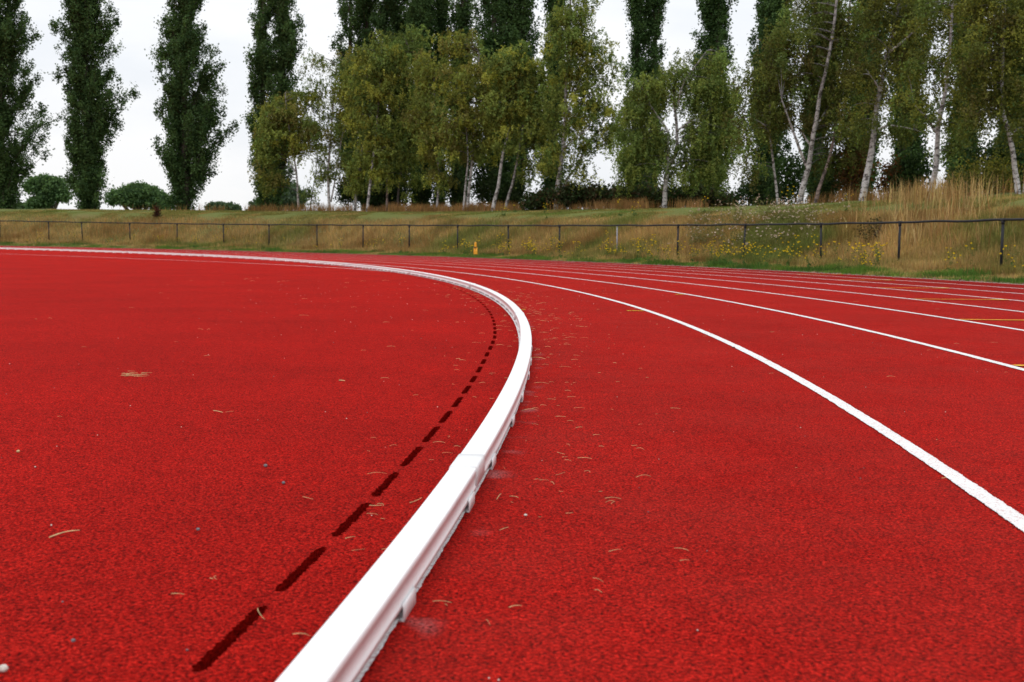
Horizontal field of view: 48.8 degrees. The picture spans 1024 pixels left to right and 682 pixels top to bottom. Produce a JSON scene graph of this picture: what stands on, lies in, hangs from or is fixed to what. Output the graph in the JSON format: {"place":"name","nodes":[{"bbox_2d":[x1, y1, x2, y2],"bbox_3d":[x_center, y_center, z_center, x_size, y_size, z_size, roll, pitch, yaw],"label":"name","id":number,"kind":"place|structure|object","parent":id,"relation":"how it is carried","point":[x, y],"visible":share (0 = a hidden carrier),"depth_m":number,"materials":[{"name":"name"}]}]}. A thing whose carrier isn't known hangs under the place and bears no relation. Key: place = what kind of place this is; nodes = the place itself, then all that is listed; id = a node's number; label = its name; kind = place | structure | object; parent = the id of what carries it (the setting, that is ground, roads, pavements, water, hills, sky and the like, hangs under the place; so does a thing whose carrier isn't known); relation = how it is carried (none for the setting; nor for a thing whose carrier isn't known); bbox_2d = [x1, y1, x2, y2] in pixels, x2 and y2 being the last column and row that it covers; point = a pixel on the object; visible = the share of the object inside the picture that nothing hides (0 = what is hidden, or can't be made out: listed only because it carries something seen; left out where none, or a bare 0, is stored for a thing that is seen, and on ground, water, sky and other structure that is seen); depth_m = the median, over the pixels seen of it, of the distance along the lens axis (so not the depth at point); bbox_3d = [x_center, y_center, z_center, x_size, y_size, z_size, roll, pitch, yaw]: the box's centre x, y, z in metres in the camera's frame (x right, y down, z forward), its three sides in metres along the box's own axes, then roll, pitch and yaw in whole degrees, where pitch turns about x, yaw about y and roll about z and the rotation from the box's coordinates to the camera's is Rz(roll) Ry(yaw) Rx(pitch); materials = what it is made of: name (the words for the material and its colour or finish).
{"place":"outdoors","nodes":[
{"label":"outdoors","id":0,"kind":"place"},
{"bbox_2d":[1,0,997,210],"label":"sky","id":1,"kind":"structure","parent":0,"point":[129,160],"materials":[{"name":"white"}]},
{"bbox_2d":[0,246,1023,681],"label":"running track","id":2,"kind":"structure","parent":0,"point":[748,466],"depth_m":2.96,"materials":[{"name":"red rubber"}]},
{"bbox_2d":[0,664,7,671],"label":"pebble","id":3,"kind":"object","parent":2,"relation":"on","point":[3,667],"visible":1,"depth_m":1.53,"materials":[{"name":"stone"}]},
{"bbox_2d":[0,247,46,250],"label":"track kerb","id":4,"kind":"structure","parent":2,"relation":"on","point":[24,248],"depth_m":42.95,"materials":[{"name":"white metal"}]},
{"bbox_2d":[49,530,79,537],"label":"straw stalk","id":5,"kind":"object","parent":2,"relation":"on","point":[63,532],"visible":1,"depth_m":2.22,"materials":[{"name":"beige plant"}]},
{"bbox_2d":[47,249,125,252],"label":"track kerb","id":6,"kind":"structure","parent":2,"relation":"on","point":[87,250],"depth_m":40.24,"materials":[{"name":"white metal"}]},
{"bbox_2d":[120,372,146,376],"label":"straw tuft","id":7,"kind":"object","parent":2,"relation":"on","point":[129,374],"visible":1,"depth_m":4.76,"materials":[{"name":"beige plant"}]},
{"bbox_2d":[126,251,200,255],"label":"track kerb","id":8,"kind":"structure","parent":2,"relation":"on","point":[181,254],"depth_m":36.36,"materials":[{"name":"white metal"}]},
{"bbox_2d":[201,254,273,260],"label":"track kerb","id":9,"kind":"structure","parent":2,"relation":"on","point":[241,257],"depth_m":31.88,"materials":[{"name":"white metal"}]},
{"bbox_2d":[274,258,343,265],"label":"track kerb","id":10,"kind":"structure","parent":2,"relation":"on","point":[316,262],"depth_m":27.03,"materials":[{"name":"white metal"}]},
{"bbox_2d":[343,263,409,273],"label":"track kerb","id":11,"kind":"structure","parent":2,"relation":"on","point":[380,268],"depth_m":21.93,"materials":[{"name":"white metal"}]},
{"bbox_2d":[275,454,484,681],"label":"track kerb","id":12,"kind":"structure","parent":2,"relation":"on","point":[343,643],"depth_m":1.73,"materials":[{"name":"white metal"}]},
{"bbox_2d":[409,270,470,287],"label":"track kerb","id":13,"kind":"structure","parent":2,"relation":"on","point":[453,280],"depth_m":16.44,"materials":[{"name":"white metal"}]},
{"bbox_2d":[9,281,945,680],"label":"pale grit","id":14,"kind":"object","parent":2,"relation":"on","point":[371,515],"visible":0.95,"depth_m":4.02,"materials":[{"name":"stone"}]},
{"bbox_2d":[469,283,521,319],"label":"track kerb","id":15,"kind":"structure","parent":2,"relation":"on","point":[510,306],"depth_m":10.73,"materials":[{"name":"white metal"}]},
{"bbox_2d":[461,312,531,480],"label":"track kerb","id":16,"kind":"structure","parent":2,"relation":"on","point":[488,437],"depth_m":3.62,"materials":[{"name":"white metal"}]},
{"bbox_2d":[83,278,954,635],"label":"straw litter","id":17,"kind":"object","parent":2,"relation":"on","point":[537,424],"visible":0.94,"depth_m":3.47,"materials":[{"name":"beige plant"}]},
{"bbox_2d":[441,256,1023,284],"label":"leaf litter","id":18,"kind":"object","parent":2,"relation":"on","point":[768,269],"visible":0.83,"depth_m":26.57,"materials":[{"name":"brown plant"}]},
{"bbox_2d":[0,192,1023,665],"bbox_3d":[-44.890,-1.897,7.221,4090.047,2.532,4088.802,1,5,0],"label":"ground","id":19,"kind":"structure","parent":0,"point":[378,216],"depth_m":52.77,"materials":[{"name":"soil"}]},
{"bbox_2d":[0,0,62,208],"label":"poplar tree","id":20,"kind":"object","parent":19,"relation":"on","point":[14,165],"visible":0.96,"depth_m":71.45,"materials":[{"name":"green plant"}]},
{"bbox_2d":[19,172,74,208],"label":"bush","id":21,"kind":"object","parent":19,"relation":"on","point":[46,190],"visible":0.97,"depth_m":116.46,"materials":[{"name":"green plant"}]},
{"bbox_2d":[47,0,140,209],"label":"poplar tree","id":22,"kind":"object","parent":19,"relation":"on","point":[87,82],"visible":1,"depth_m":69.69,"materials":[{"name":"green plant"}]},
{"bbox_2d":[103,180,170,209],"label":"bush","id":23,"kind":"object","parent":19,"relation":"on","point":[135,195],"visible":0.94,"depth_m":116.43,"materials":[{"name":"green plant"}]},
{"bbox_2d":[152,205,161,216],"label":"dock plant","id":24,"kind":"object","parent":19,"relation":"on","point":[156,212],"visible":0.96,"depth_m":60.96,"materials":[{"name":"brown plant"}]},
{"bbox_2d":[144,0,239,209],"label":"poplar tree","id":25,"kind":"object","parent":19,"relation":"on","point":[186,157],"visible":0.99,"depth_m":67.39,"materials":[{"name":"green plant"}]},
{"bbox_2d":[204,200,241,210],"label":"distant tree","id":26,"kind":"object","parent":19,"relation":"on","point":[230,205],"visible":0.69,"depth_m":256.79,"materials":[{"name":"green plant"}]},
{"bbox_2d":[239,0,306,210],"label":"poplar tree","id":27,"kind":"object","parent":19,"relation":"on","point":[269,71],"visible":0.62,"depth_m":67.14,"materials":[{"name":"green plant"}]},
{"bbox_2d":[246,180,309,210],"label":"distant tree","id":28,"kind":"object","parent":19,"relation":"on","point":[290,198],"visible":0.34,"depth_m":147.55,"materials":[{"name":"green plant"}]},
{"bbox_2d":[247,81,329,209],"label":"birch tree","id":29,"kind":"object","parent":19,"relation":"on","point":[267,149],"visible":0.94,"depth_m":62.01,"materials":[{"name":"green plant"}]},
{"bbox_2d":[297,143,337,205],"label":"birch tree","id":30,"kind":"object","parent":19,"relation":"on","point":[306,193],"visible":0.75,"depth_m":62.37,"materials":[{"name":"green plant"}]},
{"bbox_2d":[294,47,358,206],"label":"birch tree","id":31,"kind":"object","parent":19,"relation":"on","point":[329,137],"visible":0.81,"depth_m":61.18,"materials":[{"name":"green plant"}]},
{"bbox_2d":[332,49,390,210],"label":"birch tree","id":32,"kind":"object","parent":19,"relation":"on","point":[355,176],"visible":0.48,"depth_m":60.22,"materials":[{"name":"green plant"}]},
{"bbox_2d":[328,0,411,210],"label":"poplar tree","id":33,"kind":"object","parent":19,"relation":"on","point":[362,19],"visible":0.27,"depth_m":66.78,"materials":[{"name":"green plant"}]},
{"bbox_2d":[333,166,410,210],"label":"green shrub","id":34,"kind":"object","parent":19,"relation":"on","point":[379,197],"visible":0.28,"depth_m":66.45,"materials":[{"name":"green plant"}]},
{"bbox_2d":[334,29,416,211],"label":"birch tree","id":35,"kind":"object","parent":19,"relation":"on","point":[365,57],"visible":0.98,"depth_m":58.37,"materials":[{"name":"green plant"}]},
{"bbox_2d":[373,23,433,210],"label":"birch tree","id":36,"kind":"object","parent":19,"relation":"on","point":[410,37],"visible":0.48,"depth_m":59.17,"materials":[{"name":"green plant"}]},
{"bbox_2d":[390,96,431,204],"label":"birch tree","id":37,"kind":"object","parent":19,"relation":"on","point":[418,183],"visible":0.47,"depth_m":59.77,"materials":[{"name":"green plant"}]},
{"bbox_2d":[400,0,438,206],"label":"poplar tree","id":38,"kind":"object","parent":19,"relation":"on","point":[421,12],"visible":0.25,"depth_m":65.35,"materials":[{"name":"green plant"}]},
{"bbox_2d":[400,48,460,205],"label":"birch tree","id":39,"kind":"object","parent":19,"relation":"on","point":[424,123],"visible":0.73,"depth_m":56.51,"materials":[{"name":"green plant"}]},
{"bbox_2d":[408,164,467,210],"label":"green shrub","id":40,"kind":"object","parent":19,"relation":"on","point":[424,195],"visible":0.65,"depth_m":63.69,"materials":[{"name":"green plant"}]},
{"bbox_2d":[431,0,451,206],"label":"poplar tree","id":41,"kind":"object","parent":19,"relation":"on","point":[443,19],"visible":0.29,"depth_m":66.08,"materials":[{"name":"green plant"}]},
{"bbox_2d":[440,0,476,206],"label":"poplar tree","id":42,"kind":"object","parent":19,"relation":"on","point":[460,17],"visible":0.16,"depth_m":65.11,"materials":[{"name":"green plant"}]},
{"bbox_2d":[425,27,505,209],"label":"birch tree","id":43,"kind":"object","parent":19,"relation":"on","point":[470,88],"visible":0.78,"depth_m":54.45,"materials":[{"name":"green plant"}]},
{"bbox_2d":[466,139,531,205],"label":"green shrub","id":44,"kind":"object","parent":19,"relation":"on","point":[483,185],"visible":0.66,"depth_m":60.97,"materials":[{"name":"green plant"}]},
{"bbox_2d":[464,0,543,204],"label":"poplar tree","id":45,"kind":"object","parent":19,"relation":"on","point":[512,20],"visible":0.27,"depth_m":61.55,"materials":[{"name":"green plant"}]},
{"bbox_2d":[469,39,548,210],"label":"birch tree","id":46,"kind":"object","parent":19,"relation":"on","point":[505,68],"visible":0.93,"depth_m":52.94,"materials":[{"name":"green plant"}]},
{"bbox_2d":[0,199,1023,275],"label":"bank grass","id":47,"kind":"structure","parent":19,"relation":"on","point":[914,258],"depth_m":38.67,"materials":[{"name":"green plant"}]},
{"bbox_2d":[0,193,1023,219],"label":"mown grass","id":48,"kind":"structure","parent":19,"relation":"on","point":[347,214],"depth_m":51.05,"materials":[{"name":"green plant"}]},
{"bbox_2d":[0,218,1023,265],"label":"spectator fence","id":49,"kind":"object","parent":19,"relation":"on","point":[900,223],"visible":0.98,"depth_m":34.46,"materials":[{"name":"black metal"}]},
{"bbox_2d":[501,59,565,207],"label":"birch tree","id":50,"kind":"object","parent":19,"relation":"on","point":[532,134],"visible":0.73,"depth_m":53.17,"materials":[{"name":"green plant"}]},
{"bbox_2d":[537,0,571,209],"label":"poplar tree","id":51,"kind":"object","parent":19,"relation":"on","point":[549,5],"visible":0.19,"depth_m":63.60,"materials":[{"name":"green plant"}]},
{"bbox_2d":[111,177,1022,211],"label":"fringe grass","id":52,"kind":"structure","parent":19,"relation":"on","point":[472,206],"depth_m":53.88,"materials":[{"name":"green plant"}]},
{"bbox_2d":[525,0,632,209],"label":"birch tree","id":53,"kind":"object","parent":19,"relation":"on","point":[578,49],"visible":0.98,"depth_m":51.40,"materials":[{"name":"green plant"}]},
{"bbox_2d":[519,178,741,210],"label":"bramble hedge","id":54,"kind":"object","parent":19,"relation":"on","point":[567,197],"visible":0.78,"depth_m":51.76,"materials":[{"name":"green plant"}]},
{"bbox_2d":[608,0,669,188],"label":"poplar tree","id":55,"kind":"object","parent":19,"relation":"on","point":[646,18],"visible":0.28,"depth_m":66.67,"materials":[{"name":"green plant"}]},
{"bbox_2d":[599,46,749,207],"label":"birch tree","id":56,"kind":"object","parent":19,"relation":"on","point":[653,144],"visible":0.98,"depth_m":47.25,"materials":[{"name":"green plant"}]},
{"bbox_2d":[666,226,712,248],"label":"thistle plant","id":57,"kind":"object","parent":19,"relation":"on","point":[692,239],"visible":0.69,"depth_m":34.99,"materials":[{"name":"green plant"}]},
{"bbox_2d":[673,214,724,229],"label":"thistle plant","id":58,"kind":"object","parent":19,"relation":"on","point":[700,219],"visible":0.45,"depth_m":36.67,"materials":[{"name":"green plant"}]},
{"bbox_2d":[687,220,720,243],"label":"thistle plant","id":59,"kind":"object","parent":19,"relation":"on","point":[700,235],"visible":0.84,"depth_m":34.96,"materials":[{"name":"green plant"}]},
{"bbox_2d":[688,202,727,223],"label":"thistle plant","id":60,"kind":"object","parent":19,"relation":"on","point":[702,213],"visible":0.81,"depth_m":36.96,"materials":[{"name":"green plant"}]},
{"bbox_2d":[689,207,737,230],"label":"thistle plant","id":61,"kind":"object","parent":19,"relation":"on","point":[722,218],"visible":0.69,"depth_m":35.49,"materials":[{"name":"green plant"}]},
{"bbox_2d":[684,0,746,191],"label":"poplar tree","id":62,"kind":"object","parent":19,"relation":"on","point":[715,14],"visible":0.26,"depth_m":63.54,"materials":[{"name":"green plant"}]},
{"bbox_2d":[715,200,751,223],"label":"thistle plant","id":63,"kind":"object","parent":19,"relation":"on","point":[736,213],"visible":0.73,"depth_m":35.71,"materials":[{"name":"green plant"}]},
{"bbox_2d":[712,227,757,248],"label":"thistle plant","id":64,"kind":"object","parent":19,"relation":"on","point":[726,242],"visible":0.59,"depth_m":33.32,"materials":[{"name":"green plant"}]},
{"bbox_2d":[716,225,763,243],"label":"thistle plant","id":65,"kind":"object","parent":19,"relation":"on","point":[736,238],"visible":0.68,"depth_m":33.35,"materials":[{"name":"green plant"}]},
{"bbox_2d":[725,163,779,205],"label":"green shrub","id":66,"kind":"object","parent":19,"relation":"on","point":[745,191],"visible":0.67,"depth_m":45.39,"materials":[{"name":"green plant"}]},
{"bbox_2d":[727,222,784,248],"bbox_3d":[6.992,-2.898,32.237,1.492,0.983,1.689,1,5,0],"label":"thistle plant","id":67,"kind":"object","parent":19,"relation":"on","point":[756,238],"visible":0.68,"depth_m":32.11,"materials":[{"name":"green plant"}]},
{"bbox_2d":[705,30,807,204],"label":"birch tree","id":68,"kind":"object","parent":19,"relation":"on","point":[755,102],"visible":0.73,"depth_m":41.02,"materials":[{"name":"green plant"}]},
{"bbox_2d":[733,201,786,226],"bbox_3d":[7.545,-3.786,34.470,1.492,0.972,1.023,4,6,32],"label":"thistle plant","id":69,"kind":"object","parent":19,"relation":"on","point":[751,215],"visible":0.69,"depth_m":34.52,"materials":[{"name":"green plant"}]},
{"bbox_2d":[746,195,793,215],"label":"thistle plant","id":70,"kind":"object","parent":19,"relation":"on","point":[769,208],"visible":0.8,"depth_m":35.36,"materials":[{"name":"green plant"}]},
{"bbox_2d":[745,0,795,205],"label":"poplar tree","id":71,"kind":"object","parent":19,"relation":"on","point":[768,9],"visible":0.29,"depth_m":58.68,"materials":[{"name":"green plant"}]},
{"bbox_2d":[744,209,798,233],"bbox_3d":[7.697,-3.384,33.391,1.390,1.010,1.545,5,6,37],"label":"thistle plant","id":72,"kind":"object","parent":19,"relation":"on","point":[768,221],"visible":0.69,"depth_m":33.19,"materials":[{"name":"green plant"}]},
{"bbox_2d":[739,196,807,220],"bbox_3d":[7.893,-3.923,34.238,2.128,0.959,0.895,1,5,0],"label":"thistle plant","id":73,"kind":"object","parent":19,"relation":"on","point":[780,214],"visible":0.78,"depth_m":34.12,"materials":[{"name":"green plant"}]},
{"bbox_2d":[762,226,802,248],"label":"thistle plant","id":74,"kind":"object","parent":19,"relation":"on","point":[783,239],"visible":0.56,"depth_m":31.33,"materials":[{"name":"green plant"}]},
{"bbox_2d":[758,148,812,203],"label":"green shrub","id":75,"kind":"object","parent":19,"relation":"on","point":[790,176],"visible":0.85,"depth_m":44.04,"materials":[{"name":"green plant"}]},
{"bbox_2d":[782,241,796,264],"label":"ragwort plant","id":76,"kind":"object","parent":19,"relation":"on","point":[787,262],"visible":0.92,"depth_m":28.45,"materials":[{"name":"green plant"}]},
{"bbox_2d":[770,219,818,244],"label":"thistle plant","id":77,"kind":"object","parent":19,"relation":"on","point":[801,233],"visible":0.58,"depth_m":31.17,"materials":[{"name":"green plant"}]},
{"bbox_2d":[778,196,830,222],"bbox_3d":[8.458,-3.753,33.150,1.552,1.016,1.209,1,5,0],"label":"thistle plant","id":78,"kind":"object","parent":19,"relation":"on","point":[790,210],"visible":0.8,"depth_m":33.19,"materials":[{"name":"green plant"}]},
{"bbox_2d":[749,0,885,203],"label":"birch tree","id":79,"kind":"object","parent":19,"relation":"on","point":[798,32],"visible":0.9,"depth_m":39.80,"materials":[{"name":"green plant"}]},
{"bbox_2d":[792,207,842,231],"bbox_3d":[8.607,-3.296,31.600,1.025,0.920,1.661,-2,6,-31],"label":"thistle plant","id":80,"kind":"object","parent":19,"relation":"on","point":[810,220],"visible":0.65,"depth_m":31.91,"materials":[{"name":"green plant"}]},
{"bbox_2d":[796,0,846,202],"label":"poplar tree","id":81,"kind":"object","parent":19,"relation":"on","point":[806,145],"visible":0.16,"depth_m":55.60,"materials":[{"name":"green plant"}]},
{"bbox_2d":[794,198,849,219],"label":"thistle plant","id":82,"kind":"object","parent":19,"relation":"on","point":[812,215],"visible":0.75,"depth_m":32.52,"materials":[{"name":"green plant"}]},
{"bbox_2d":[806,166,846,202],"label":"green shrub","id":83,"kind":"object","parent":19,"relation":"on","point":[826,187],"visible":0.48,"depth_m":42.26,"materials":[{"name":"green plant"}]},
{"bbox_2d":[804,0,894,202],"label":"birch tree","id":84,"kind":"object","parent":19,"relation":"on","point":[824,171],"visible":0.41,"depth_m":40.04,"materials":[{"name":"green plant"}]},
{"bbox_2d":[831,147,878,197],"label":"rust shrub","id":85,"kind":"object","parent":19,"relation":"on","point":[848,184],"visible":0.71,"depth_m":40.10,"materials":[{"name":"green plant"}]},
{"bbox_2d":[847,211,886,241],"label":"dead weed","id":86,"kind":"object","parent":19,"relation":"on","point":[871,227],"visible":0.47,"depth_m":28.89,"materials":[{"name":"brown plant"}]},
{"bbox_2d":[843,0,893,194],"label":"poplar tree","id":87,"kind":"object","parent":19,"relation":"on","point":[872,182],"visible":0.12,"depth_m":53.42,"materials":[{"name":"green plant"}]},
{"bbox_2d":[823,0,943,200],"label":"birch tree","id":88,"kind":"object","parent":19,"relation":"on","point":[893,15],"visible":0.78,"depth_m":37.19,"materials":[{"name":"green plant"}]},
{"bbox_2d":[869,152,910,198],"bbox_3d":[13.073,-5.571,38.818,1.683,1.798,1.456,4,6,34],"label":"rust shrub","id":89,"kind":"object","parent":19,"relation":"on","point":[882,179],"visible":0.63,"depth_m":38.67,"materials":[{"name":"brown plant"}]},
{"bbox_2d":[883,0,933,198],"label":"poplar tree","id":90,"kind":"object","parent":19,"relation":"on","point":[917,143],"visible":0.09,"depth_m":50.44,"materials":[{"name":"green plant"}]},
{"bbox_2d":[880,140,940,196],"bbox_3d":[13.664,-5.756,38.663,2.041,2.168,1.788,1,5,0],"label":"green shrub","id":91,"kind":"object","parent":19,"relation":"on","point":[911,165],"visible":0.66,"depth_m":38.42,"materials":[{"name":"green plant"}]},
{"bbox_2d":[873,0,1000,198],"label":"birch tree","id":92,"kind":"object","parent":19,"relation":"on","point":[936,62],"visible":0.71,"depth_m":33.81,"materials":[{"name":"green plant"}]},
{"bbox_2d":[945,247,961,269],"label":"ragwort plant","id":93,"kind":"object","parent":19,"relation":"on","point":[949,257],"visible":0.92,"depth_m":23.18,"materials":[{"name":"yellow plant"}]},
{"bbox_2d":[940,0,990,187],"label":"poplar tree","id":94,"kind":"object","parent":19,"relation":"on","point":[948,163],"visible":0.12,"depth_m":48.11,"materials":[{"name":"green plant"}]},
{"bbox_2d":[934,0,1023,194],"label":"birch tree","id":95,"kind":"object","parent":19,"relation":"on","point":[1004,30],"visible":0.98,"depth_m":30.59,"materials":[{"name":"green plant"}]},
{"bbox_2d":[935,147,1023,196],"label":"olive shrub","id":96,"kind":"object","parent":19,"relation":"on","point":[988,169],"visible":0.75,"depth_m":32.05,"materials":[{"name":"green plant"}]},
{"bbox_2d":[952,127,1023,190],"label":"green shrub","id":97,"kind":"object","parent":19,"relation":"on","point":[989,152],"visible":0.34,"depth_m":35.98,"materials":[{"name":"green plant"}]},
{"bbox_2d":[985,0,1023,191],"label":"poplar tree","id":98,"kind":"object","parent":19,"relation":"on","point":[1013,102],"visible":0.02,"depth_m":46.11,"materials":[{"name":"green plant"}]},
{"bbox_2d":[994,2,1023,193],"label":"birch tree","id":99,"kind":"object","parent":19,"relation":"on","point":[1015,109],"visible":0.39,"depth_m":30.98,"materials":[{"name":"green plant"}]},
{"bbox_2d":[1000,245,1019,268],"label":"ragwort plant","id":100,"kind":"object","parent":19,"relation":"on","point":[1008,256],"visible":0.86,"depth_m":22.22,"materials":[{"name":"yellow plant"}]},
{"bbox_2d":[0,240,1023,283],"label":"verge grass","id":101,"kind":"structure","parent":0,"point":[887,270],"depth_m":31.61,"materials":[{"name":"green plant"}]},
{"bbox_2d":[820,171,1023,249],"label":"tall dry grass","id":102,"kind":"structure","parent":0,"point":[944,194],"depth_m":29.33,"materials":[{"name":"beige plant"}]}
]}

